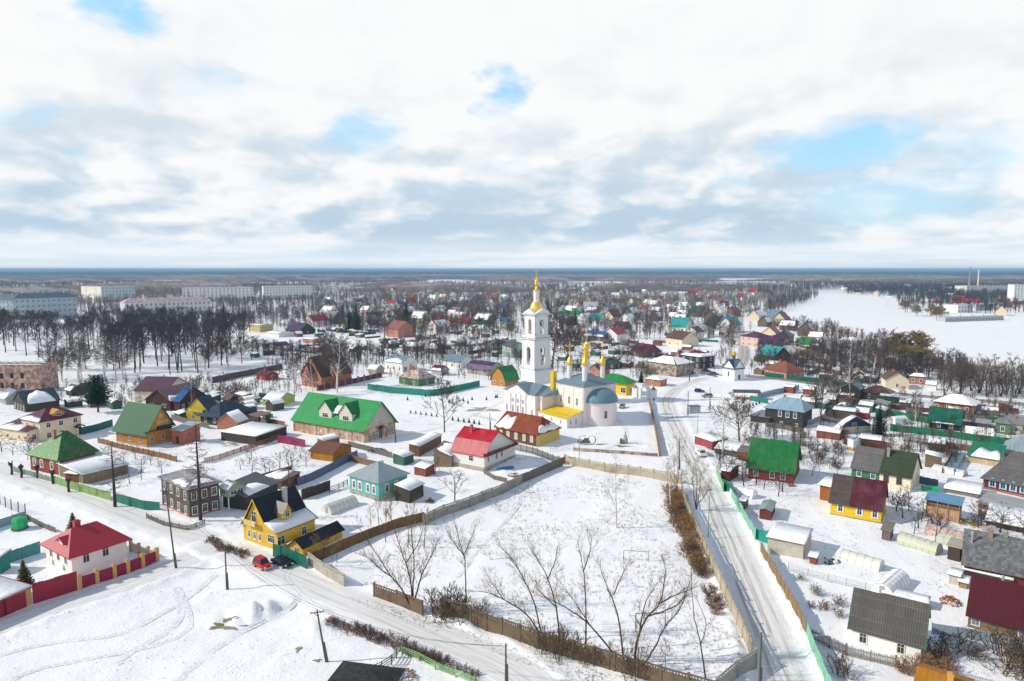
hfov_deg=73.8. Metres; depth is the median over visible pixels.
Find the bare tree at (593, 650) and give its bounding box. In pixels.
[590,640,597,660]
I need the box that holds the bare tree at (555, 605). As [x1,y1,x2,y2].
[520,527,568,634]
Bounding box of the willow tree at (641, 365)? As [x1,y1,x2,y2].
[635,360,646,370]
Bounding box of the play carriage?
[577,436,595,443]
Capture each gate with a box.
[32,571,77,603]
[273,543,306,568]
[631,381,656,399]
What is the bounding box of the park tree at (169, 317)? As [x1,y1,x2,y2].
[161,313,184,356]
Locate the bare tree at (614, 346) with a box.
[608,342,619,354]
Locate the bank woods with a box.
[840,282,1023,300]
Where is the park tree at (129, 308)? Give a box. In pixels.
[123,302,134,314]
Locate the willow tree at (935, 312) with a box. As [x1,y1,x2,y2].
[928,307,944,319]
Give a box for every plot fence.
[171,415,208,428]
[263,466,291,474]
[270,419,284,424]
[346,453,376,464]
[348,441,391,457]
[349,331,375,335]
[591,346,607,349]
[699,339,717,341]
[815,396,873,403]
[817,401,855,407]
[843,438,886,448]
[891,404,929,411]
[902,374,933,379]
[903,435,970,446]
[928,413,988,419]
[928,442,970,450]
[954,452,965,469]
[962,421,995,428]
[978,404,1018,412]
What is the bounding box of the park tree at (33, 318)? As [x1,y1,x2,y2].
[24,310,40,338]
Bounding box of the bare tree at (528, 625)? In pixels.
[526,618,532,638]
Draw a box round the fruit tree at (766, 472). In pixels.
[755,469,775,488]
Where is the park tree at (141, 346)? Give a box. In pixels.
[132,333,149,370]
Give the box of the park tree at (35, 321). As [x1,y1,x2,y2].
[27,311,43,339]
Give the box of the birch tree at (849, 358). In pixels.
[839,334,862,396]
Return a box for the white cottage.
[847,587,930,661]
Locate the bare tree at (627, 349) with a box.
[620,344,630,359]
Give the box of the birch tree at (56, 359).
[45,351,65,370]
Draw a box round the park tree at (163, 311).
[157,307,170,319]
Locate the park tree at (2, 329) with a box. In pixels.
[0,321,13,351]
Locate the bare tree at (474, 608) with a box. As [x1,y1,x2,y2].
[469,600,478,625]
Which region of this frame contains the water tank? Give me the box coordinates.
[847,437,860,450]
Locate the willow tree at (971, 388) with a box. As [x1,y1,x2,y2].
[952,353,984,390]
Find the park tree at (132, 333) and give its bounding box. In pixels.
[121,321,144,372]
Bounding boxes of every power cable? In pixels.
[170,492,226,546]
[231,553,326,610]
[325,611,499,645]
[707,496,764,634]
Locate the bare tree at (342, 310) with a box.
[338,306,347,315]
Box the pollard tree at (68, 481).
[65,477,70,491]
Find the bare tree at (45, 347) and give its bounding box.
[32,338,64,360]
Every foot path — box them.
[0,575,217,656]
[8,591,192,680]
[112,586,185,665]
[174,591,301,680]
[372,400,504,440]
[434,479,531,602]
[603,401,645,449]
[812,531,884,576]
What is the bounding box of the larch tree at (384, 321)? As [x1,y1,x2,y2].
[380,306,388,337]
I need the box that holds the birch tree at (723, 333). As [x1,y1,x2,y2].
[719,322,728,347]
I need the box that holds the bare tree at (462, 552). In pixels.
[440,503,483,598]
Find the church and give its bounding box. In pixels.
[503,269,617,427]
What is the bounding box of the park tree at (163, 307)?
[154,305,169,338]
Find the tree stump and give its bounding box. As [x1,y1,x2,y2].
[424,497,434,503]
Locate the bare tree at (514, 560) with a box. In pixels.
[480,533,541,631]
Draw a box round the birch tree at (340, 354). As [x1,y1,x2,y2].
[321,331,358,392]
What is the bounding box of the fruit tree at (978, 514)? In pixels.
[966,503,992,526]
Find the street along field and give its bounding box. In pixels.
[657,375,815,680]
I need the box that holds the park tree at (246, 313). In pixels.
[234,310,255,329]
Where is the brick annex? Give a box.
[169,421,201,444]
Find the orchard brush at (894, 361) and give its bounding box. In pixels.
[252,335,975,387]
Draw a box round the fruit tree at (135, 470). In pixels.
[134,466,145,479]
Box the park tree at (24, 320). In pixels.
[18,314,35,342]
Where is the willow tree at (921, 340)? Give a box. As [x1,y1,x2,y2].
[893,330,940,365]
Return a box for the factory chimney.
[968,267,970,284]
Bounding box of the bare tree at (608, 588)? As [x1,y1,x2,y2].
[595,551,638,657]
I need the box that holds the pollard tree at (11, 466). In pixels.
[8,460,12,474]
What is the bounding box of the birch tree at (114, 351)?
[101,335,125,377]
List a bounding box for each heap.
[824,557,840,564]
[925,523,963,536]
[957,518,985,526]
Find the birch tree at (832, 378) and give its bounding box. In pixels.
[820,369,839,391]
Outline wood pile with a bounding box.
[400,667,415,680]
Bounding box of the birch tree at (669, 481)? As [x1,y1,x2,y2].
[659,448,682,507]
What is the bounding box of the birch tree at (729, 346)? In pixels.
[725,330,737,352]
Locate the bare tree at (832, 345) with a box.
[824,338,838,360]
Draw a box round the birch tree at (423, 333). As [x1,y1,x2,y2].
[418,326,430,343]
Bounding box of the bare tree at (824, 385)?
[801,350,851,424]
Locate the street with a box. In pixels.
[736,310,751,369]
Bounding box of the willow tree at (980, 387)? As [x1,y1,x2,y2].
[963,354,997,392]
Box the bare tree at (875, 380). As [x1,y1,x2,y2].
[859,374,884,400]
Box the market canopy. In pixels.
[732,389,761,399]
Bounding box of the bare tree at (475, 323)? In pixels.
[466,319,479,336]
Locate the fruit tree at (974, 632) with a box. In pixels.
[962,624,991,644]
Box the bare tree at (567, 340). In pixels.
[550,316,585,358]
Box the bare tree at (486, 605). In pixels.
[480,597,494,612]
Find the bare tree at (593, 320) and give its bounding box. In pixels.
[587,312,599,327]
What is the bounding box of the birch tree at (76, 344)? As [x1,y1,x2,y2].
[67,340,88,378]
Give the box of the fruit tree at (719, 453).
[710,446,725,462]
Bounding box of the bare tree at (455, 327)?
[451,322,458,333]
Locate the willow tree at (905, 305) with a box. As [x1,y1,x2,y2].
[898,300,913,311]
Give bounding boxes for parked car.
[252,554,272,570]
[270,554,293,568]
[694,388,704,391]
[701,393,712,397]
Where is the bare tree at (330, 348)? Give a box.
[309,329,360,388]
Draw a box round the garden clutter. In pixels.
[939,595,962,606]
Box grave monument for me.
[623,431,627,443]
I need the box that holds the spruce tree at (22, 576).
[17,560,35,583]
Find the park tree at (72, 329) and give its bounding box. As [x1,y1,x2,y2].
[64,320,77,347]
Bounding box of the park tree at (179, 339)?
[169,328,183,372]
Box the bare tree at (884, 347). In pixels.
[861,328,899,381]
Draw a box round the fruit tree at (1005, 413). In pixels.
[994,408,1017,417]
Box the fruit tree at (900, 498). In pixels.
[891,493,917,517]
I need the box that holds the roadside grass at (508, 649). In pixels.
[352,597,640,680]
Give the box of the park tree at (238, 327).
[233,320,246,352]
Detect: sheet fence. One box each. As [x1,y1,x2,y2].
[0,509,25,527]
[10,541,40,561]
[13,466,50,481]
[54,476,110,499]
[82,419,112,434]
[116,494,159,509]
[212,364,282,382]
[278,435,304,446]
[297,450,357,485]
[367,380,479,395]
[716,467,723,491]
[724,480,734,493]
[731,490,755,538]
[750,395,767,403]
[756,528,767,543]
[758,385,798,397]
[764,372,847,385]
[806,623,832,680]
[807,413,825,424]
[887,410,927,423]
[890,424,1010,444]
[919,476,937,485]
[931,622,1023,648]
[965,413,998,421]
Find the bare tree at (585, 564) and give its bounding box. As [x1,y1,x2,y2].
[570,524,605,643]
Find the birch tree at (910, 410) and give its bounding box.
[906,391,923,425]
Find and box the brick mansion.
[300,353,352,387]
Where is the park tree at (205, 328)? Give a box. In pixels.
[197,318,215,357]
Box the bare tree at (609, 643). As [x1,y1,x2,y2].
[605,639,615,669]
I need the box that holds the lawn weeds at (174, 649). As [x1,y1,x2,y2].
[4,577,341,680]
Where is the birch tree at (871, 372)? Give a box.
[864,366,876,385]
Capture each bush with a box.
[191,376,201,386]
[209,383,228,395]
[225,388,237,395]
[228,380,241,390]
[228,383,251,392]
[325,617,336,624]
[331,616,342,626]
[331,618,346,630]
[342,623,358,635]
[349,619,357,630]
[353,625,364,635]
[359,625,374,635]
[360,628,373,640]
[366,634,384,643]
[374,632,388,643]
[378,629,393,640]
[391,634,409,643]
[391,638,407,653]
[402,639,417,648]
[402,643,413,655]
[408,643,422,656]
[419,580,470,622]
[421,645,437,660]
[426,649,436,658]
[427,650,442,660]
[429,584,469,621]
[433,653,450,662]
[433,656,446,666]
[441,655,453,665]
[443,660,462,670]
[444,595,470,619]
[450,597,489,624]
[458,663,470,671]
[463,669,474,675]
[470,668,482,680]
[523,618,546,644]
[535,627,551,657]
[548,625,572,662]
[555,621,590,653]
[575,639,593,666]
[591,644,613,664]
[612,641,647,680]
[661,498,684,512]
[665,493,690,508]
[665,504,680,516]
[666,486,682,493]
[669,515,687,527]
[670,502,687,514]
[672,523,684,532]
[674,536,697,550]
[676,518,695,533]
[676,541,700,557]
[680,513,698,528]
[683,553,702,565]
[685,527,697,539]
[685,531,700,545]
[688,548,708,561]
[690,558,708,575]
[692,552,709,562]
[695,565,709,577]
[697,564,712,575]
[700,581,717,592]
[700,587,715,595]
[704,599,722,609]
[706,591,723,599]
[708,595,725,604]
[709,602,724,615]
[792,437,807,445]
[795,574,806,580]
[803,439,820,450]
[806,446,829,463]
[807,583,825,595]
[807,599,829,610]
[817,449,827,457]
[822,650,863,680]
[825,454,845,469]
[829,593,847,607]
[831,442,851,455]
[833,605,848,618]
[860,437,870,446]
[887,493,909,506]
[891,654,917,675]
[895,653,935,674]
[910,650,933,665]
[921,635,960,661]
[923,650,949,668]
[926,440,943,450]
[926,513,950,526]
[928,657,955,671]
[929,647,962,671]
[930,626,980,654]
[931,444,952,456]
[935,657,956,669]
[948,448,960,455]
[961,640,988,660]
[975,624,1023,656]
[976,637,1023,680]
[993,630,1023,664]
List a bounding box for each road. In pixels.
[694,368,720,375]
[714,375,1023,405]
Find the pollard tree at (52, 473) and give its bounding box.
[49,469,54,483]
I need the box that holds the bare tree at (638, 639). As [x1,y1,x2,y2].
[630,625,644,657]
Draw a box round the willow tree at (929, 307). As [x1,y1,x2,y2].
[923,303,935,311]
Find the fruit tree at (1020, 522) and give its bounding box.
[1014,509,1023,535]
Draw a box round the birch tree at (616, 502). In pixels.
[604,453,631,527]
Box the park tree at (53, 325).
[41,320,63,351]
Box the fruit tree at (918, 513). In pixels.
[908,503,932,528]
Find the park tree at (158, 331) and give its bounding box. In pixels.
[141,320,164,365]
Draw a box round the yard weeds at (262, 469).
[7,408,467,529]
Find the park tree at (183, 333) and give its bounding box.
[163,320,190,370]
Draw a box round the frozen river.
[776,295,1023,364]
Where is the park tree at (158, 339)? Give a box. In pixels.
[149,324,166,361]
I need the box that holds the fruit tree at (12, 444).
[2,437,19,454]
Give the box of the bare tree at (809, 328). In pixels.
[805,320,818,330]
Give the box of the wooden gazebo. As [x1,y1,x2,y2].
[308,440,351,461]
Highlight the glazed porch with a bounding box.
[219,479,245,510]
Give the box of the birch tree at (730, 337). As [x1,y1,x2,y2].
[720,326,736,357]
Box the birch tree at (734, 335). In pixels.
[727,323,738,351]
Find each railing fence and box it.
[375,641,400,665]
[401,645,474,680]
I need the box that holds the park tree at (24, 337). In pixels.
[16,320,33,355]
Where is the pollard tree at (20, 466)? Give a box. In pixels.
[18,463,23,477]
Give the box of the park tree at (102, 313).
[94,308,111,341]
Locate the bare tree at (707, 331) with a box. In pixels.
[699,322,714,342]
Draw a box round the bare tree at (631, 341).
[622,335,638,356]
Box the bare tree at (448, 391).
[421,369,463,431]
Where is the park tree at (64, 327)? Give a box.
[51,320,82,353]
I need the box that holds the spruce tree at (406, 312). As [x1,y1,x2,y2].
[402,301,410,319]
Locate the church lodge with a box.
[605,373,637,395]
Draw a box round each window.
[39,458,43,467]
[46,432,51,438]
[50,460,53,469]
[83,554,89,563]
[102,547,108,556]
[191,491,196,500]
[192,505,197,514]
[201,488,206,496]
[202,503,207,512]
[211,486,217,495]
[212,500,217,509]
[230,489,236,495]
[251,510,256,522]
[258,533,261,541]
[267,534,274,543]
[277,535,285,545]
[301,526,306,535]
[352,479,355,488]
[358,480,361,490]
[366,483,369,492]
[372,484,375,494]
[385,483,388,493]
[769,471,774,478]
[837,505,843,512]
[856,470,861,476]
[856,508,862,516]
[858,632,866,644]
[870,472,875,478]
[871,511,878,518]
[883,475,888,482]
[896,477,901,484]
[896,642,904,655]
[970,618,979,626]
[988,477,995,487]
[999,480,1006,489]
[1009,482,1016,492]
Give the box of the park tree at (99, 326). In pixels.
[93,317,109,356]
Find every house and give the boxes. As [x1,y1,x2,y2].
[12,387,60,411]
[18,406,84,441]
[25,429,99,475]
[39,519,131,574]
[111,401,175,447]
[133,376,186,402]
[144,382,189,410]
[157,469,222,517]
[172,386,205,410]
[184,394,217,420]
[196,400,253,425]
[240,485,317,548]
[256,369,278,380]
[265,330,293,336]
[269,341,288,349]
[279,318,296,326]
[285,321,315,334]
[304,314,329,326]
[320,304,338,314]
[322,299,333,305]
[326,310,342,324]
[327,661,405,680]
[346,460,409,500]
[360,304,374,314]
[381,302,394,310]
[381,337,399,348]
[384,353,417,371]
[385,320,415,337]
[388,300,399,308]
[397,305,414,315]
[397,366,436,386]
[403,297,416,303]
[405,291,415,297]
[406,339,421,351]
[411,310,431,324]
[426,293,439,302]
[426,317,450,333]
[428,342,444,353]
[430,304,446,310]
[430,308,444,317]
[442,354,472,368]
[447,308,458,316]
[450,424,518,471]
[453,311,466,318]
[458,317,476,327]
[468,323,490,335]
[474,312,495,323]
[486,337,505,353]
[490,364,519,386]
[494,411,561,446]
[495,317,511,328]
[502,340,529,357]
[505,326,518,332]
[558,308,568,316]
[565,304,580,311]
[569,308,580,315]
[576,311,589,322]
[582,301,600,311]
[583,330,608,340]
[586,306,599,312]
[589,362,609,376]
[590,312,606,325]
[599,304,615,312]
[604,308,621,322]
[605,326,626,340]
[605,356,622,368]
[614,320,630,329]
[619,312,635,323]
[622,305,638,318]
[624,330,636,337]
[630,342,661,357]
[643,376,667,386]
[645,299,659,306]
[646,349,694,376]
[649,310,662,320]
[663,321,670,332]
[665,330,698,346]
[668,311,681,321]
[669,316,692,330]
[674,313,686,316]
[676,309,688,313]
[678,300,690,309]
[681,349,713,368]
[685,321,713,336]
[686,326,704,338]
[688,306,701,316]
[695,305,706,314]
[703,309,720,321]
[714,304,728,313]
[718,315,742,332]
[721,311,732,320]
[727,306,741,315]
[740,330,765,347]
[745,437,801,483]
[747,308,765,321]
[748,288,757,294]
[757,316,772,326]
[757,335,794,346]
[758,344,788,362]
[761,325,779,334]
[763,359,804,378]
[763,395,813,427]
[767,308,782,318]
[771,311,790,325]
[774,327,794,341]
[778,319,798,330]
[785,345,814,359]
[794,336,820,346]
[797,321,815,335]
[807,330,826,340]
[823,337,835,346]
[828,473,888,523]
[837,337,860,345]
[840,287,846,291]
[841,381,865,397]
[850,445,884,479]
[854,289,861,293]
[861,383,894,399]
[872,290,879,295]
[879,447,922,491]
[880,369,908,389]
[909,369,927,384]
[931,391,980,413]
[961,528,1023,585]
[963,298,980,302]
[965,574,1023,639]
[980,451,1023,497]
[995,305,1006,315]
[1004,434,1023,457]
[1005,414,1023,434]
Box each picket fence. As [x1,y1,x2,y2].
[146,513,204,529]
[516,445,560,460]
[811,629,847,653]
[846,644,896,668]
[944,669,993,680]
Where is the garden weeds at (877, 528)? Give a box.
[744,438,1017,672]
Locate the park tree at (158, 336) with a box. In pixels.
[154,318,168,354]
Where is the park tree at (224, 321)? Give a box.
[214,314,232,351]
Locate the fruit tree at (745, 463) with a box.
[733,455,752,479]
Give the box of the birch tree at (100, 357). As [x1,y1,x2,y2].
[90,336,117,379]
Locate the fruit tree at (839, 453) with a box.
[833,447,843,462]
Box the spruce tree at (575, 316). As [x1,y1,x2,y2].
[573,310,578,324]
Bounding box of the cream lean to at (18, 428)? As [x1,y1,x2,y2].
[0,419,37,442]
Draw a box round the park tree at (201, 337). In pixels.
[184,324,203,368]
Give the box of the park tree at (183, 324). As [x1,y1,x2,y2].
[173,314,194,353]
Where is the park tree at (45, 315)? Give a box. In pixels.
[41,312,49,338]
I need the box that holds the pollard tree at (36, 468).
[34,465,38,477]
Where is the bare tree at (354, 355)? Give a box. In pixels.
[348,350,359,360]
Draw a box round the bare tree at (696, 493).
[680,455,717,508]
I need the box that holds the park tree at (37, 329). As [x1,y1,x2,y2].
[22,320,50,357]
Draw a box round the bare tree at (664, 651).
[658,638,676,666]
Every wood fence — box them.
[25,513,55,532]
[97,437,176,461]
[129,539,153,556]
[204,435,276,462]
[301,480,329,498]
[329,479,347,492]
[483,469,506,481]
[760,542,806,631]
[765,422,803,432]
[821,416,843,422]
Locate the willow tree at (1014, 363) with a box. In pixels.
[1004,352,1023,392]
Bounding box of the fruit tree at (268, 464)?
[261,460,276,470]
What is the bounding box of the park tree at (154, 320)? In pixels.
[146,315,161,359]
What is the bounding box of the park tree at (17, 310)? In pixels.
[9,309,21,327]
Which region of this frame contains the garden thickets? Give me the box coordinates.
[3,346,1023,457]
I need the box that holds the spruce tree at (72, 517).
[65,512,75,530]
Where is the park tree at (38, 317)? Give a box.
[30,313,49,345]
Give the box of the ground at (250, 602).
[0,278,1023,680]
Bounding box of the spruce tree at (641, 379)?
[638,370,643,382]
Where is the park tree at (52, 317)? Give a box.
[46,309,60,338]
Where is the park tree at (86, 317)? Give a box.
[76,314,93,343]
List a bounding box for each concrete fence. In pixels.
[307,552,344,586]
[373,582,423,615]
[423,474,522,524]
[440,597,718,680]
[564,454,681,483]
[681,481,755,652]
[715,648,757,680]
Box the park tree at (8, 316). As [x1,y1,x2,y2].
[1,315,18,342]
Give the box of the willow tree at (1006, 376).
[993,357,1020,394]
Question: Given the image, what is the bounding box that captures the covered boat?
[496,466,513,470]
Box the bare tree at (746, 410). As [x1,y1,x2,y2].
[704,390,761,440]
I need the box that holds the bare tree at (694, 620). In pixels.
[685,562,718,676]
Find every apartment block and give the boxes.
[0,293,14,319]
[12,291,77,319]
[81,285,102,301]
[101,285,134,300]
[120,295,210,315]
[182,286,252,301]
[262,284,312,299]
[938,314,1003,321]
[943,303,973,312]
[955,285,966,290]
[961,302,1003,310]
[963,285,1007,294]
[1007,283,1023,300]
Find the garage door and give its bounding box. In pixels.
[0,591,26,617]
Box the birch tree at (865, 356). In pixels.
[857,352,872,368]
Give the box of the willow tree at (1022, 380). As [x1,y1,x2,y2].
[1015,369,1023,390]
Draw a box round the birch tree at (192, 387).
[185,377,199,401]
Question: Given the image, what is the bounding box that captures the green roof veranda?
[966,441,1006,466]
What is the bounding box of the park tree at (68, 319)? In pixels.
[61,316,74,349]
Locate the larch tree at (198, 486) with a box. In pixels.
[179,425,222,520]
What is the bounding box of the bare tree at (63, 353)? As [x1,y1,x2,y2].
[48,345,78,378]
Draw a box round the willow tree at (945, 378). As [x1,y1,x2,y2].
[933,353,963,394]
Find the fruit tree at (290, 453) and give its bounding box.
[284,449,298,465]
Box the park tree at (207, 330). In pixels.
[194,324,221,367]
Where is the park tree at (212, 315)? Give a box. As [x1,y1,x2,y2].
[204,311,218,341]
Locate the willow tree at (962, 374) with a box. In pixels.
[939,354,979,393]
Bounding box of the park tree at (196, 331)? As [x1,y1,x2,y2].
[182,322,210,372]
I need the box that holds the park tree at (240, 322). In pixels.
[234,313,245,344]
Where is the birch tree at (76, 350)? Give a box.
[67,337,89,375]
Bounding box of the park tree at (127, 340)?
[120,325,147,368]
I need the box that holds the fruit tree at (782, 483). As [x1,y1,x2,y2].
[762,467,793,491]
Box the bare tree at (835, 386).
[825,375,845,402]
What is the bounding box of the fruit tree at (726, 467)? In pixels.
[712,455,737,480]
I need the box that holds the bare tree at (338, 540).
[331,532,341,562]
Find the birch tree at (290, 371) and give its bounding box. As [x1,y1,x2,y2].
[286,353,303,389]
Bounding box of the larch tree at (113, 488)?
[94,443,130,506]
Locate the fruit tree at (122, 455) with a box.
[116,450,127,462]
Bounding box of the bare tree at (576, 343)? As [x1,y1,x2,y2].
[572,338,581,351]
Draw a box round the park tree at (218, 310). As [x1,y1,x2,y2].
[213,305,224,336]
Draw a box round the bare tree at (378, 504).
[373,494,381,523]
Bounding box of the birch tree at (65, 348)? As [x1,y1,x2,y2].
[56,337,75,370]
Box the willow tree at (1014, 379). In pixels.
[1002,357,1023,398]
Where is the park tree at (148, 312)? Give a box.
[141,307,152,342]
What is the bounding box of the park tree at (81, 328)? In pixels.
[75,318,90,337]
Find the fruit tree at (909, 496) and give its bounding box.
[900,485,924,510]
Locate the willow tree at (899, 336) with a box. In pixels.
[877,331,916,361]
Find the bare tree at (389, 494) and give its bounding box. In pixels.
[384,491,397,519]
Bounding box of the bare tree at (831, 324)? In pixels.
[827,320,835,333]
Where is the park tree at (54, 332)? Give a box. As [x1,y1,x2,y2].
[43,321,67,349]
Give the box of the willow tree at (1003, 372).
[989,357,1020,395]
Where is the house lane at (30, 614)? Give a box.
[0,544,223,632]
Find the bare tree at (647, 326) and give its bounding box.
[638,322,656,339]
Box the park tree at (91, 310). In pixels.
[81,305,98,340]
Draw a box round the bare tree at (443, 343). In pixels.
[434,336,447,350]
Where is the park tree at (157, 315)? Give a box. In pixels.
[149,313,165,348]
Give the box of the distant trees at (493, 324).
[4,283,786,339]
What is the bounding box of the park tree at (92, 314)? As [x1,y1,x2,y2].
[80,307,98,345]
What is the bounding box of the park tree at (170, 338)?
[160,330,178,374]
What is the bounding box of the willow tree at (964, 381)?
[954,359,975,393]
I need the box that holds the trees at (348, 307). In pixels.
[327,298,512,338]
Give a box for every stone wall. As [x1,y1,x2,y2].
[573,447,657,456]
[649,399,660,455]
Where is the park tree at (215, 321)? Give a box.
[209,315,220,355]
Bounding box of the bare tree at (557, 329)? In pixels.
[541,298,575,367]
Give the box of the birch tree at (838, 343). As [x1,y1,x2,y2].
[834,336,842,358]
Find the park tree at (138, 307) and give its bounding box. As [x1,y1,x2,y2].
[129,303,146,312]
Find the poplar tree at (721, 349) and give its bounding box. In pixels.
[719,336,723,363]
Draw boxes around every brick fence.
[77,547,159,589]
[316,371,381,390]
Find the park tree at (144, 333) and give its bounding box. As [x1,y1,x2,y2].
[132,319,148,358]
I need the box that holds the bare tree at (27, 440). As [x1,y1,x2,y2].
[18,434,38,450]
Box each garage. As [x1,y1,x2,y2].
[0,576,33,617]
[824,405,834,416]
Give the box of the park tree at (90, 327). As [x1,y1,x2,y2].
[76,319,96,353]
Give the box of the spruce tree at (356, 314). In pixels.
[351,305,363,329]
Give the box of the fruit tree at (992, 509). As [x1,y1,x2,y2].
[982,503,1019,532]
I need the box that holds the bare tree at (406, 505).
[401,503,416,538]
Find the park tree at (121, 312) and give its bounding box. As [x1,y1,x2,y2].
[115,309,125,321]
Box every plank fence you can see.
[311,513,423,559]
[514,458,562,482]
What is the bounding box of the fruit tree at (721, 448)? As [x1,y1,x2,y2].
[713,440,732,457]
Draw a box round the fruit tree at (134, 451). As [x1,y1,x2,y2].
[131,445,145,459]
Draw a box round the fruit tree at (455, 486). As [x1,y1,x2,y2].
[438,468,469,500]
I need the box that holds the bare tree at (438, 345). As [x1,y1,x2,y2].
[436,339,449,358]
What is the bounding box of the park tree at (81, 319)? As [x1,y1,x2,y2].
[75,312,86,334]
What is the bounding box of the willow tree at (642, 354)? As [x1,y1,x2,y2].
[639,350,646,360]
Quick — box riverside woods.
[757,278,1023,313]
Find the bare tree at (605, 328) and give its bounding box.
[601,321,614,330]
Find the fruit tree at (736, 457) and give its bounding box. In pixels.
[710,446,742,463]
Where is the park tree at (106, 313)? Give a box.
[96,308,114,320]
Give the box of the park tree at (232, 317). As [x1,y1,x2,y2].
[222,312,238,350]
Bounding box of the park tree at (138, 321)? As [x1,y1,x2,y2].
[126,315,146,351]
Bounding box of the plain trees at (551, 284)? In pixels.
[0,278,1022,293]
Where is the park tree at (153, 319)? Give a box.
[147,316,165,333]
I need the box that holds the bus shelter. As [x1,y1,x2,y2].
[688,405,700,413]
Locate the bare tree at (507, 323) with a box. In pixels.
[503,317,515,332]
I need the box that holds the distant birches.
[15,282,816,319]
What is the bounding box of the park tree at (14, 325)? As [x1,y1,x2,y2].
[6,321,22,350]
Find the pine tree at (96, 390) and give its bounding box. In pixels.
[80,374,113,411]
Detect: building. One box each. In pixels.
[0,361,58,391]
[250,323,273,331]
[290,392,398,442]
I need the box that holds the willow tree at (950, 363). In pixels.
[941,358,970,390]
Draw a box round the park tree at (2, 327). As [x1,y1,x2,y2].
[0,319,7,344]
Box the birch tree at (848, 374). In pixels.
[841,367,853,380]
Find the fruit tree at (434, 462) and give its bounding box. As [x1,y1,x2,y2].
[424,455,442,474]
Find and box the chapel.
[722,351,744,380]
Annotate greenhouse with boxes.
[322,495,357,514]
[729,485,757,498]
[839,548,884,571]
[870,568,910,593]
[882,442,901,448]
[887,415,908,424]
[897,531,942,555]
[932,464,967,476]
[935,531,962,544]
[965,426,993,435]
[972,525,999,534]
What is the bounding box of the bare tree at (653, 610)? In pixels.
[631,542,703,658]
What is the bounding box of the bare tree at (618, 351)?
[612,344,626,359]
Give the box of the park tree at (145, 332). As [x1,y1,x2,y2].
[131,318,153,362]
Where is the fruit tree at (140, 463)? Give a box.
[131,457,146,469]
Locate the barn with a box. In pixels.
[467,360,500,376]
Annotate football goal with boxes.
[623,550,648,561]
[635,612,666,630]
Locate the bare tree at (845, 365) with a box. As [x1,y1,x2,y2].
[837,354,852,368]
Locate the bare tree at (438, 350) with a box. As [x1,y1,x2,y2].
[431,340,448,362]
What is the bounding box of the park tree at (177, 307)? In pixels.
[173,305,184,316]
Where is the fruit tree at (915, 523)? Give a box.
[904,517,924,533]
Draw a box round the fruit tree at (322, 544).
[305,529,336,561]
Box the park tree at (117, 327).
[102,320,128,365]
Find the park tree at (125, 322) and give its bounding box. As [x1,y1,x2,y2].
[111,317,135,360]
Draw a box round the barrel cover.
[11,516,28,530]
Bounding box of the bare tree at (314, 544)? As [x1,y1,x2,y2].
[310,533,323,557]
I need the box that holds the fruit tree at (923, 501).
[908,496,932,520]
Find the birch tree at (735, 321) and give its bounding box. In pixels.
[731,316,740,331]
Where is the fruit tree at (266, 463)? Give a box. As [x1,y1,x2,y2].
[254,456,276,471]
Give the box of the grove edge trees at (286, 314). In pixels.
[215,294,329,332]
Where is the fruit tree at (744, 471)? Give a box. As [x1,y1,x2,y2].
[731,465,751,485]
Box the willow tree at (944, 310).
[932,306,949,316]
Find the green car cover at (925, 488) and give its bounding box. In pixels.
[921,485,939,492]
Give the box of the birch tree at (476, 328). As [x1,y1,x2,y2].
[469,326,481,344]
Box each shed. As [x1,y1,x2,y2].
[0,388,17,404]
[0,549,11,574]
[53,451,128,483]
[64,384,83,395]
[64,397,82,407]
[64,470,78,482]
[78,382,88,392]
[88,395,106,407]
[106,397,121,408]
[173,409,185,417]
[205,390,221,394]
[207,393,221,400]
[216,409,248,429]
[220,421,286,444]
[221,394,238,401]
[223,472,278,509]
[234,391,251,397]
[238,394,260,402]
[240,399,256,404]
[245,404,256,413]
[247,411,270,423]
[250,352,259,357]
[262,391,295,405]
[263,349,273,354]
[265,397,284,410]
[265,468,300,489]
[287,521,344,554]
[293,331,302,336]
[302,337,324,343]
[316,433,339,442]
[317,328,325,332]
[355,333,364,337]
[367,364,384,373]
[392,449,414,465]
[394,477,424,502]
[408,432,441,456]
[413,460,434,476]
[430,364,449,375]
[433,440,453,466]
[558,353,568,360]
[590,349,601,355]
[591,341,600,347]
[608,349,618,354]
[619,360,633,367]
[620,339,629,345]
[652,340,661,345]
[671,349,681,354]
[682,344,692,350]
[694,432,728,449]
[714,440,744,456]
[720,463,738,480]
[737,445,748,460]
[739,495,749,509]
[753,366,763,374]
[758,499,776,520]
[765,360,777,366]
[766,521,813,558]
[783,384,795,393]
[800,395,818,408]
[803,385,816,394]
[808,549,820,564]
[816,425,843,440]
[817,399,829,408]
[818,476,832,500]
[819,392,839,402]
[832,367,841,374]
[833,406,857,417]
[835,415,872,433]
[837,402,848,406]
[839,392,854,399]
[844,396,854,404]
[855,374,863,383]
[855,406,870,418]
[858,400,876,412]
[859,433,883,443]
[864,374,878,382]
[874,398,890,410]
[875,405,888,417]
[879,393,900,403]
[880,521,895,540]
[882,588,930,604]
[899,400,911,405]
[905,407,922,415]
[914,663,974,680]
[924,450,942,467]
[924,490,964,522]
[925,380,937,390]
[928,436,946,450]
[943,478,984,498]
[946,537,962,561]
[947,567,963,585]
[957,574,970,588]
[963,566,1013,582]
[971,418,992,427]
[977,491,1023,509]
[980,406,998,416]
[985,502,1023,532]
[994,417,1012,434]
[998,400,1012,407]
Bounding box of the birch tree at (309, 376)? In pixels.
[300,358,317,391]
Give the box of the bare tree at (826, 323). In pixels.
[820,318,830,328]
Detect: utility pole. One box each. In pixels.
[163,489,177,567]
[224,546,228,589]
[288,462,290,486]
[310,609,328,661]
[505,643,507,680]
[708,494,709,537]
[758,632,762,680]
[919,417,922,451]

